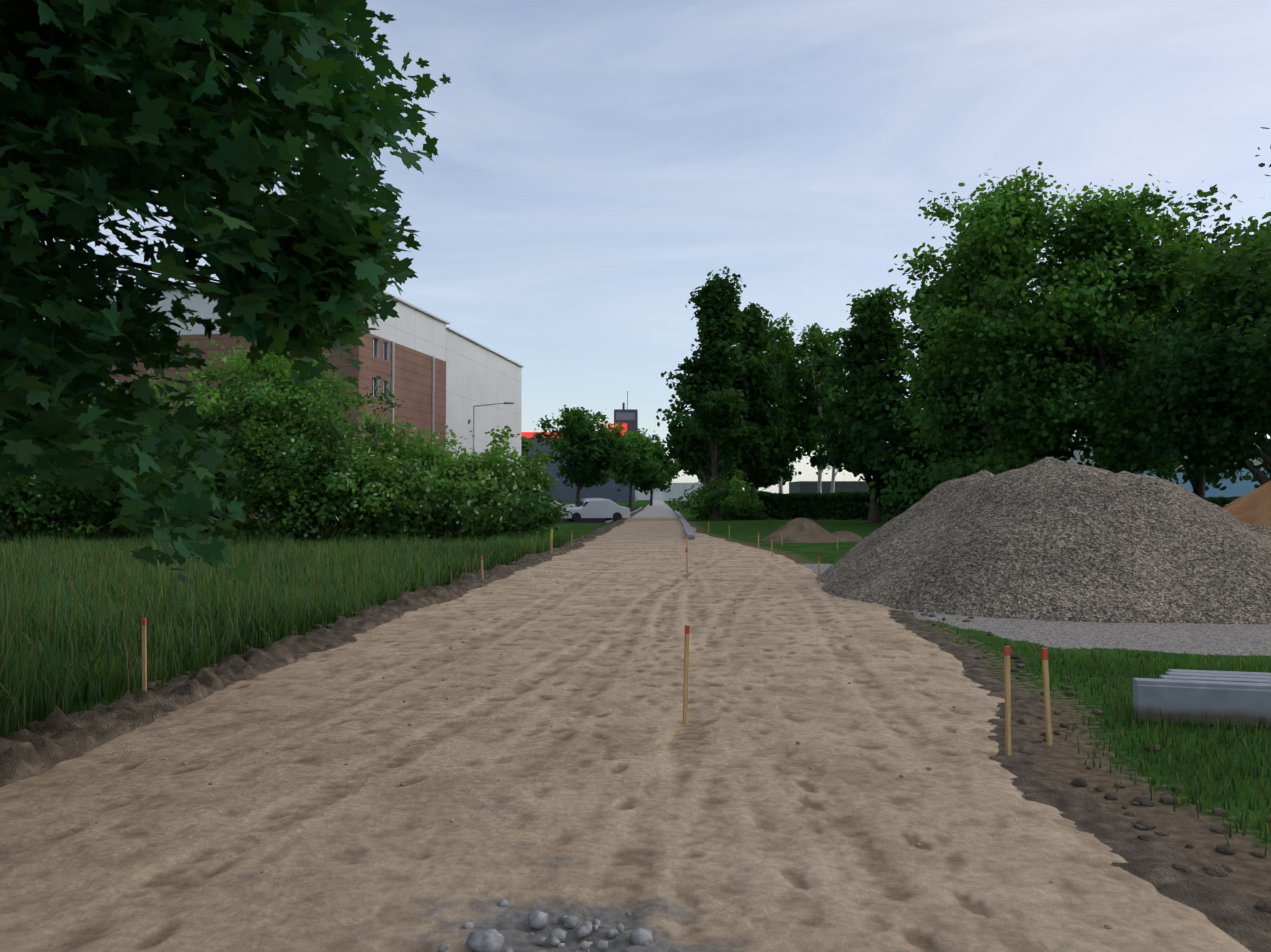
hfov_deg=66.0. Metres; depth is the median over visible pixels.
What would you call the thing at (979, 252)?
tree
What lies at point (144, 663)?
stake
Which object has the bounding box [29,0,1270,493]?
sky
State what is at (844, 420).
birch
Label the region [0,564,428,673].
grass
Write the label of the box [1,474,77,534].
bush
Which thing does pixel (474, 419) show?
street lamp
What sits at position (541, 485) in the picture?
bush
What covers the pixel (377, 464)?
bush
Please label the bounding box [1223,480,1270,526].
sand pile
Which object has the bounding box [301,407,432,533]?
bush
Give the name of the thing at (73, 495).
bush
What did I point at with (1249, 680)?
kerb
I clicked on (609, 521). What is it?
curb
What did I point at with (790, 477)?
tree
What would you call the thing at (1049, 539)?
gravel pile
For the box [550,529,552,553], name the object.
yellow stake
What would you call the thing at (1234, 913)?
soil strip
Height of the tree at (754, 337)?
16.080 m
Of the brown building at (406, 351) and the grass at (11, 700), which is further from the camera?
the brown building at (406, 351)
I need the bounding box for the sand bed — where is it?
[0,518,1250,951]
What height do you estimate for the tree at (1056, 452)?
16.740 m
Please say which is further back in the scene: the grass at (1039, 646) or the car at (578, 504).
the car at (578, 504)
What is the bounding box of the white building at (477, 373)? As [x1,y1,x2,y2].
[446,327,523,466]
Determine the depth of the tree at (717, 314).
65.23 m
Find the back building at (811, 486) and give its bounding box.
[789,481,869,505]
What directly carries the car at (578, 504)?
on the ground at (1250, 875)
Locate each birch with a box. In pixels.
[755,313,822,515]
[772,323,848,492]
[790,339,850,492]
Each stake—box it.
[142,618,146,690]
[481,556,483,578]
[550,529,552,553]
[683,625,689,724]
[686,533,687,552]
[686,548,687,578]
[817,556,819,583]
[1004,646,1010,755]
[1041,648,1051,745]
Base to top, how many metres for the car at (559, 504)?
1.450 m
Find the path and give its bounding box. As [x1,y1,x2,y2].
[631,500,677,517]
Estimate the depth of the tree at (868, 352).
58.71 m
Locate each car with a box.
[551,500,567,507]
[561,499,629,521]
[566,499,621,519]
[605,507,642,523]
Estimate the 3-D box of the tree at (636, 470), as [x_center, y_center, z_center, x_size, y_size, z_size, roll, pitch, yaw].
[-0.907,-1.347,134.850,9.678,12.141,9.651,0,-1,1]
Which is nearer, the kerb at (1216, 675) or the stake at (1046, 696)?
the stake at (1046, 696)
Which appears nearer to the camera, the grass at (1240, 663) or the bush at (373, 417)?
the grass at (1240, 663)
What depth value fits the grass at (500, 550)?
22.93 m
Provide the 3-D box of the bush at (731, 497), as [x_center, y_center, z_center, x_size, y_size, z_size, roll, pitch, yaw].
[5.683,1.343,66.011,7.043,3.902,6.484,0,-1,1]
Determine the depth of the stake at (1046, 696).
6.48 m
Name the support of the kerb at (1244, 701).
on the ground at (1250, 875)
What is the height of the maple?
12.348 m
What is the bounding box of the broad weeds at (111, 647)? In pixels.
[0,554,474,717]
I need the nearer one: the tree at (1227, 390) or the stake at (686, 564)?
the stake at (686, 564)
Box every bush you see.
[0,383,187,541]
[0,453,125,543]
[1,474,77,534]
[7,374,176,534]
[65,327,299,536]
[79,370,317,536]
[126,324,456,541]
[213,371,452,541]
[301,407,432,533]
[311,418,491,541]
[350,437,458,533]
[357,419,559,544]
[437,447,551,537]
[468,449,572,537]
[668,468,770,519]
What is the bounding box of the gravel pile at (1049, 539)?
[815,457,1270,624]
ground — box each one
[0,507,1270,941]
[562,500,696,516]
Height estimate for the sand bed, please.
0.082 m
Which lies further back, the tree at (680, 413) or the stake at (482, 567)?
the tree at (680, 413)
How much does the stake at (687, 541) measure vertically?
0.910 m
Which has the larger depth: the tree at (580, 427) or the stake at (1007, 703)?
the tree at (580, 427)
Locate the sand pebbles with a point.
(629, 767)
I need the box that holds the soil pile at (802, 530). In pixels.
[761,517,861,542]
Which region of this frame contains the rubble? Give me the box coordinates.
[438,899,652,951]
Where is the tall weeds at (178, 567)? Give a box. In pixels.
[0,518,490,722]
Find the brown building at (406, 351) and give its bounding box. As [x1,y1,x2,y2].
[24,286,449,524]
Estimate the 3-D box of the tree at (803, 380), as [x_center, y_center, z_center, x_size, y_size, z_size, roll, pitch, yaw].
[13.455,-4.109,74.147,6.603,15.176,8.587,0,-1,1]
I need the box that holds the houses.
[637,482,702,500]
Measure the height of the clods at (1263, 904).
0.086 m
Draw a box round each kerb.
[674,510,694,538]
[1133,678,1270,727]
[1159,675,1270,682]
[1165,672,1270,678]
[1168,669,1270,675]
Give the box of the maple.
[0,0,450,582]
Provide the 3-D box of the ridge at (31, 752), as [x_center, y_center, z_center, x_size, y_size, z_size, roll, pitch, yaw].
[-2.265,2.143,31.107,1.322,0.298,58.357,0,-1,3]
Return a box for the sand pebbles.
[95,569,1112,928]
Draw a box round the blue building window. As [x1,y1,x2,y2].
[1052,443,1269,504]
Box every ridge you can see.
[0,520,624,787]
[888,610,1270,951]
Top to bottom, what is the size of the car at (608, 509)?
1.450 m
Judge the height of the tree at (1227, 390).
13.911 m
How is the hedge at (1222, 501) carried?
on the ground at (1250, 875)
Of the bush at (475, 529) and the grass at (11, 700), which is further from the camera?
the bush at (475, 529)
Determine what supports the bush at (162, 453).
on the ground at (1250, 875)
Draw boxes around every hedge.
[699,490,906,519]
[879,494,1240,522]
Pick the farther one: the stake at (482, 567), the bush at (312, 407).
the bush at (312, 407)
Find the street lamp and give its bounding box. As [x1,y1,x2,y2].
[473,402,513,455]
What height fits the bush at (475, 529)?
3.975 m
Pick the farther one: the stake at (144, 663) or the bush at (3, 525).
the bush at (3, 525)
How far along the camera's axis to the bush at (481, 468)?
31.42 m
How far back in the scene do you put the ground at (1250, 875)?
8.24 m
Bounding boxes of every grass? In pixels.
[0,526,569,592]
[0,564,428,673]
[0,631,214,735]
[810,556,1184,660]
[1013,650,1270,856]
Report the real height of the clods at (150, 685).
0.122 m
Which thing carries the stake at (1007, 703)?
on the ground at (1250, 875)
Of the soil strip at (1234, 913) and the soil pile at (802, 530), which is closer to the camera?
the soil strip at (1234, 913)
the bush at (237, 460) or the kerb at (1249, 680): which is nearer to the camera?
the kerb at (1249, 680)
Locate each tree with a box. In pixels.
[521,436,542,476]
[531,405,639,503]
[608,422,662,507]
[632,430,679,505]
[656,374,722,481]
[661,266,768,519]
[718,302,802,490]
[719,336,801,489]
[799,284,926,522]
[842,252,1094,495]
[859,161,1162,517]
[865,271,989,495]
[951,174,1242,479]
[1060,212,1270,487]
[1061,127,1270,496]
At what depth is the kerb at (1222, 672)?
7.56 m
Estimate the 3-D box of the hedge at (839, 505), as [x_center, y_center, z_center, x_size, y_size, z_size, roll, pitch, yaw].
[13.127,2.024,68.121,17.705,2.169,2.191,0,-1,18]
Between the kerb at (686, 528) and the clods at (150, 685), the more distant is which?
the kerb at (686, 528)
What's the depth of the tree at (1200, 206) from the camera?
52.98 m
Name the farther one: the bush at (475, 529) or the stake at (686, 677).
the bush at (475, 529)
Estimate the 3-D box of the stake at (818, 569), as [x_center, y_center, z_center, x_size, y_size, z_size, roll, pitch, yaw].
[3.336,1.893,17.840,0.033,0.860,0.023,3,-3,1]
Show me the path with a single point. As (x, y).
(659, 509)
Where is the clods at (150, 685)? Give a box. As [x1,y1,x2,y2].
[26,560,528,737]
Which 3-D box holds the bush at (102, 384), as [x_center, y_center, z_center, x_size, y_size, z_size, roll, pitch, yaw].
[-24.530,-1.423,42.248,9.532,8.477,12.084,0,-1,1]
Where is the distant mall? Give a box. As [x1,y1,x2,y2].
[521,391,637,501]
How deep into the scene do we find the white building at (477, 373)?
76.57 m
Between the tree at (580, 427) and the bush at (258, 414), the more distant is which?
the tree at (580, 427)
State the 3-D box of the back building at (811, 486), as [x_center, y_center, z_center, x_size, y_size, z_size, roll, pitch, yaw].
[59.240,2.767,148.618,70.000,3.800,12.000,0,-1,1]
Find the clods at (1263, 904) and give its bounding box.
[902,610,1270,932]
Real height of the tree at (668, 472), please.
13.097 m

